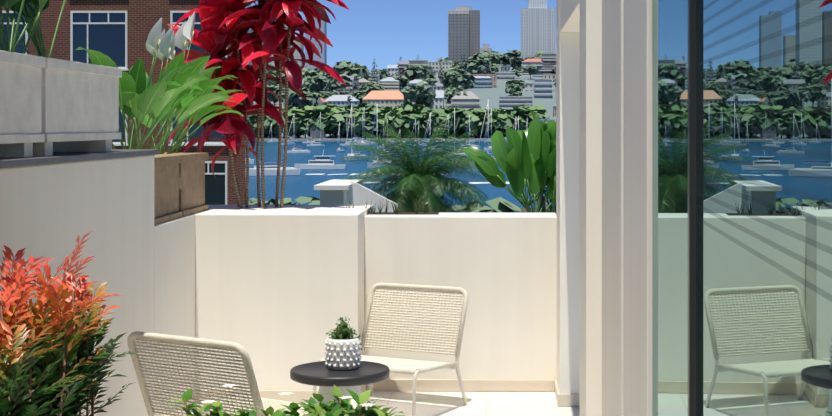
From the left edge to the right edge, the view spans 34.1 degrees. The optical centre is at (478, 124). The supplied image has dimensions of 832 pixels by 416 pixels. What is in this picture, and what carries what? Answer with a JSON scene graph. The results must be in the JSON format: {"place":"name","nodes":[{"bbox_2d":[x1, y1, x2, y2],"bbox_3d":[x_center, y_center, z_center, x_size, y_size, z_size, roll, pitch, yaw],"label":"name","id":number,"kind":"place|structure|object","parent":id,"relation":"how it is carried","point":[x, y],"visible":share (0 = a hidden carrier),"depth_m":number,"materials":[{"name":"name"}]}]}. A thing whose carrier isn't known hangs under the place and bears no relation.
{"place":"outdoors","nodes":[
{"label":"outdoors","id":0,"kind":"place"},
{"bbox_2d":[200,391,579,415],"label":"terrace floor","id":1,"kind":"structure","parent":0,"point":[483,403],"depth_m":8.23,"materials":[{"name":"tile"}]},
{"bbox_2d":[127,331,332,415],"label":"lounge chair","id":2,"kind":"object","parent":1,"relation":"on","point":[232,403],"visible":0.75,"depth_m":6.16,"materials":[{"name":"beige"}]},
{"bbox_2d":[0,155,556,415],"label":"terrace walls","id":3,"kind":"structure","parent":1,"relation":"on","point":[277,293],"depth_m":8.26,"materials":[{"name":"paint"}]},
{"bbox_2d":[0,149,158,167],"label":"wall cap","id":4,"kind":"object","parent":3,"relation":"on","point":[59,157],"visible":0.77,"depth_m":5.96,"materials":[{"name":"painted render"}]},
{"bbox_2d":[0,50,121,157],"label":"cream stone troughs","id":5,"kind":"object","parent":4,"relation":"on","point":[49,106],"visible":1,"depth_m":5.79,"materials":[{"name":"stone"}]},
{"bbox_2d":[0,0,65,57],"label":"trough foliage plants","id":6,"kind":"object","parent":5,"relation":"on","point":[29,10],"visible":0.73,"depth_m":6.06,"materials":[{"name":"green plant"}]},
{"bbox_2d":[154,152,208,224],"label":"brown stone troughs","id":7,"kind":"object","parent":3,"relation":"on","point":[179,184],"visible":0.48,"depth_m":7.98,"materials":[{"name":"stone"}]},
{"bbox_2d":[75,12,247,153],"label":"peace lily plants","id":8,"kind":"object","parent":7,"relation":"on","point":[180,91],"visible":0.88,"depth_m":7.66,"materials":[{"name":"green plant"}]},
{"bbox_2d":[160,0,349,207],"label":"cordyline plant","id":9,"kind":"object","parent":3,"relation":"on","point":[223,26],"visible":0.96,"depth_m":8.88,"materials":[{"name":"red plant"}]},
{"bbox_2d":[345,197,438,214],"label":"spiky parapet plants","id":10,"kind":"object","parent":3,"relation":"on","point":[416,212],"visible":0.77,"depth_m":8.87,"materials":[{"name":"green plant"}]},
{"bbox_2d":[290,361,389,414],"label":"side table","id":11,"kind":"object","parent":1,"relation":"on","point":[323,376],"visible":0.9,"depth_m":6.81,"materials":[{"name":"black metal"}]},
{"bbox_2d":[325,335,361,370],"bbox_3d":[-0.695,1.173,6.954,0.192,0.158,0.189,0,0,1],"label":"table pot","id":12,"kind":"object","parent":11,"relation":"on","point":[343,354],"visible":0.96,"depth_m":6.88,"materials":[{"name":"white ceramic"}]},
{"bbox_2d":[326,317,359,339],"bbox_3d":[-0.695,1.049,6.957,0.180,0.124,0.160,0,0,1],"label":"potted succulent","id":13,"kind":"object","parent":12,"relation":"in","point":[342,332],"visible":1,"depth_m":6.94,"materials":[{"name":"green plant"}]},
{"bbox_2d":[169,379,554,412],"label":"skirting tiles","id":14,"kind":"object","parent":1,"relation":"on","point":[468,385],"visible":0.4,"depth_m":8.60,"materials":[{"name":"beige tile"}]},
{"bbox_2d":[313,283,467,415],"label":"lounge chair","id":15,"kind":"object","parent":1,"relation":"on","point":[405,366],"visible":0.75,"depth_m":8.25,"materials":[{"name":"beige"}]},
{"bbox_2d":[556,0,601,415],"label":"portal columns","id":16,"kind":"structure","parent":1,"relation":"on","point":[579,169],"depth_m":6.58,"materials":[{"name":"white paint"}]},
{"bbox_2d":[555,380,579,405],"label":"baseboard","id":17,"kind":"structure","parent":16,"relation":"attached to","point":[568,399],"depth_m":8.14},
{"bbox_2d":[245,142,552,208],"bbox_3d":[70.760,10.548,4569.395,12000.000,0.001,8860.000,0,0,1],"label":"harbour water","id":18,"kind":"structure","parent":0,"point":[301,184],"depth_m":286.93,"materials":[{"name":"blue liquid"}]},
{"bbox_2d":[245,139,506,141],"bbox_3d":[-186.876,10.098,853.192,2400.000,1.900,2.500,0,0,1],"label":"sea wall","id":19,"kind":"structure","parent":18,"relation":"in","point":[344,140],"depth_m":850.42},
{"bbox_2d":[245,103,555,175],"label":"moored boats","id":20,"kind":"object","parent":18,"relation":"on","point":[322,162],"visible":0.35,"depth_m":400.76,"materials":[{"name":"white"}]},
{"bbox_2d":[305,174,508,183],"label":"boats","id":21,"kind":"object","parent":18,"relation":"on","point":[377,174],"visible":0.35,"depth_m":246.45,"materials":[{"name":"white plastic"}]},
{"bbox_2d":[251,0,555,71],"label":"sky","id":22,"kind":"structure","parent":0,"point":[385,31],"materials":[{"name":"blue"}]},
{"bbox_2d":[259,76,555,138],"bbox_3d":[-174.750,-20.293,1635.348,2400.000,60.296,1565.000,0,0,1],"label":"shore hill","id":23,"kind":"structure","parent":0,"point":[490,96],"depth_m":1017.27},
{"bbox_2d":[245,0,554,71],"bbox_3d":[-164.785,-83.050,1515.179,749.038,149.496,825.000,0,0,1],"label":"high-rise buildings","id":24,"kind":"structure","parent":23,"relation":"on","point":[537,25],"depth_m":1290.33,"materials":[{"name":"beige concrete"}]},
{"bbox_2d":[247,101,555,137],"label":"trees","id":25,"kind":"object","parent":23,"relation":"on","point":[400,119],"visible":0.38,"depth_m":872.68,"materials":[{"name":"green plant"}]},
{"bbox_2d":[252,53,555,138],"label":"hillside houses","id":26,"kind":"structure","parent":23,"relation":"on","point":[391,96],"depth_m":1048.57,"materials":[{"name":"white concrete"}]},
{"bbox_2d":[256,49,555,109],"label":"hillside trees","id":27,"kind":"object","parent":23,"relation":"on","point":[454,81],"visible":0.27,"depth_m":1061.09,"materials":[{"name":"green plant"}]},
{"bbox_2d":[602,0,651,415],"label":"door frame","id":28,"kind":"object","parent":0,"point":[626,207],"depth_m":4.01,"materials":[{"name":"beige paint"}]},
{"bbox_2d":[688,0,695,415],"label":"door frame bars","id":29,"kind":"object","parent":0,"point":[691,207],"depth_m":2.34,"materials":[{"name":"black metal"}]},
{"bbox_2d":[652,0,831,415],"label":"glass door","id":30,"kind":"structure","parent":29,"relation":"in","point":[763,207],"depth_m":1.77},
{"bbox_3d":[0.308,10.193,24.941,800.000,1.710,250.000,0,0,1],"label":"shore ground","id":31,"kind":"structure","parent":0,"visible":0},
{"bbox_2d":[2,0,244,204],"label":"brick apartment walls","id":32,"kind":"structure","parent":31,"relation":"on","point":[144,16],"depth_m":53.96,"materials":[{"name":"brown brick"}]},
{"bbox_2d":[0,11,226,204],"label":"brick apartment windows","id":33,"kind":"structure","parent":32,"relation":"in","point":[105,32],"depth_m":53.96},
{"bbox_2d":[314,179,397,211],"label":"white neighbour walls","id":34,"kind":"structure","parent":31,"relation":"on","point":[338,191],"depth_m":75.03,"materials":[{"name":"white paint"}]},
{"bbox_2d":[248,196,520,212],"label":"shrubs","id":35,"kind":"object","parent":31,"relation":"on","point":[499,205],"visible":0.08,"depth_m":94.77,"materials":[{"name":"green plant"}]},
{"bbox_2d":[340,116,505,212],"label":"palm tree","id":36,"kind":"object","parent":31,"relation":"on","point":[411,191],"visible":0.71,"depth_m":79.09,"materials":[{"name":"green plant"}]},
{"bbox_2d":[461,110,555,212],"bbox_3d":[1.356,4.501,29.495,2.842,9.693,2.733,0,0,41],"label":"strelitzia plant","id":37,"kind":"object","parent":31,"relation":"on","point":[526,157],"visible":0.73,"depth_m":29.57,"materials":[{"name":"green plant"}]},
{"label":"planter beds","id":38,"kind":"object","parent":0,"visible":0},
{"bbox_2d":[0,231,135,415],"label":"nandina shrub","id":39,"kind":"object","parent":38,"relation":"on","point":[50,363],"visible":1,"depth_m":4.34,"materials":[{"name":"orange plant"}]},
{"bbox_2d":[167,384,404,415],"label":"glossy shrub","id":40,"kind":"object","parent":38,"relation":"on","point":[354,404],"visible":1,"depth_m":5.52,"materials":[{"name":"green plant"}]}
]}

